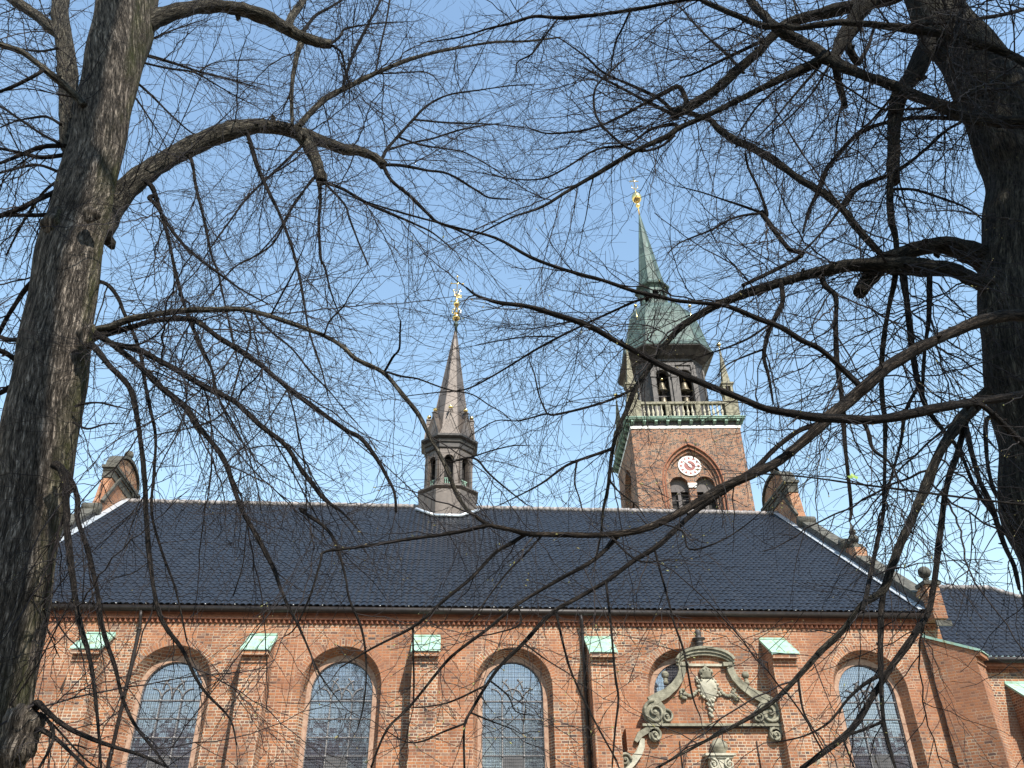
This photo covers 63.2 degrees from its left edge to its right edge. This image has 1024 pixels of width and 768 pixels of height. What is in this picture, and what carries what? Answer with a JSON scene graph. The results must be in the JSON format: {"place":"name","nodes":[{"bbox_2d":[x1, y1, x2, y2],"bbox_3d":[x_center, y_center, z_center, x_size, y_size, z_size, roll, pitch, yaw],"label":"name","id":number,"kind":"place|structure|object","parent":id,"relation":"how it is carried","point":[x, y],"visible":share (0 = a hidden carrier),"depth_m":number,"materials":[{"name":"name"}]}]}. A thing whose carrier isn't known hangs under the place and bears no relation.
{"place":"outdoors","nodes":[
{"label":"outdoors","id":0,"kind":"place"},
{"bbox_2d":[0,0,1023,593],"label":"sky","id":1,"kind":"structure","parent":0,"point":[626,247],"materials":[{"name":"blue"}]},
{"bbox_2d":[26,451,1015,767],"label":"church","id":2,"kind":"structure","parent":0,"point":[754,597],"depth_m":29.64,"materials":[{"name":"brick"}]},
{"bbox_2d":[121,656,206,767],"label":"window","id":3,"kind":"structure","parent":2,"relation":"in","point":[152,706],"depth_m":28.09,"materials":[{"name":"glass"}]},
{"bbox_2d":[298,656,376,767],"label":"window","id":4,"kind":"structure","parent":2,"relation":"in","point":[348,685],"depth_m":28.48,"materials":[{"name":"glass"}]},
{"bbox_2d":[415,276,479,517],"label":"ridge turret","id":5,"kind":"object","parent":2,"relation":"on","point":[454,440],"visible":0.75,"depth_m":45.14,"materials":[{"name":"metal"}]},
{"bbox_2d":[477,656,549,767],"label":"window","id":6,"kind":"structure","parent":2,"relation":"in","point":[506,755],"depth_m":28.88,"materials":[{"name":"glass"}]},
{"bbox_2d":[650,658,677,695],"bbox_3d":[6.141,12.944,28.567,2.420,6.920,0.142,2,-33,-4],"label":"window","id":7,"kind":"structure","parent":2,"relation":"in","point":[656,683],"depth_m":30.07,"materials":[{"name":"glass"}]},
{"bbox_2d":[834,660,916,767],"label":"window","id":8,"kind":"structure","parent":2,"relation":"in","point":[898,734],"depth_m":29.76,"materials":[{"name":"glass"}]},
{"bbox_2d":[939,584,1023,767],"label":"church wing","id":9,"kind":"structure","parent":2,"relation":"attached to","point":[1008,691],"depth_m":33.35,"materials":[{"name":"grey tile"}]},
{"label":"ground","id":10,"kind":"structure","parent":0,"visible":0},
{"bbox_2d":[0,0,682,767],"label":"linden tree","id":11,"kind":"object","parent":10,"relation":"on","point":[60,332],"visible":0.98,"depth_m":8.62,"materials":[{"name":"brown plant"}]},
{"bbox_2d":[215,0,1023,767],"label":"linden tree","id":12,"kind":"object","parent":10,"relation":"on","point":[971,54],"visible":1,"depth_m":8.17,"materials":[{"name":"brown plant"}]},
{"bbox_2d":[612,178,754,510],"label":"clock tower","id":13,"kind":"structure","parent":10,"relation":"on","point":[683,472],"depth_m":70.26,"materials":[{"name":"brick"}]},
{"bbox_2d":[658,374,669,409],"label":"church bell","id":14,"kind":"object","parent":13,"relation":"hanging from","point":[663,393],"visible":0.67,"depth_m":74.56,"materials":[{"name":"brown metal"}]},
{"bbox_2d":[670,479,688,507],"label":"bell window","id":15,"kind":"structure","parent":13,"relation":"in","point":[677,485],"depth_m":68.18,"materials":[{"name":"grey wood"}]},
{"bbox_2d":[681,379,691,409],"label":"church bell","id":16,"kind":"object","parent":13,"relation":"hanging from","point":[685,389],"visible":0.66,"depth_m":74.59,"materials":[{"name":"brown metal"}]},
{"bbox_2d":[696,479,716,509],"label":"bell window","id":17,"kind":"structure","parent":13,"relation":"in","point":[701,487],"depth_m":68.24,"materials":[{"name":"grey wood"}]}
]}

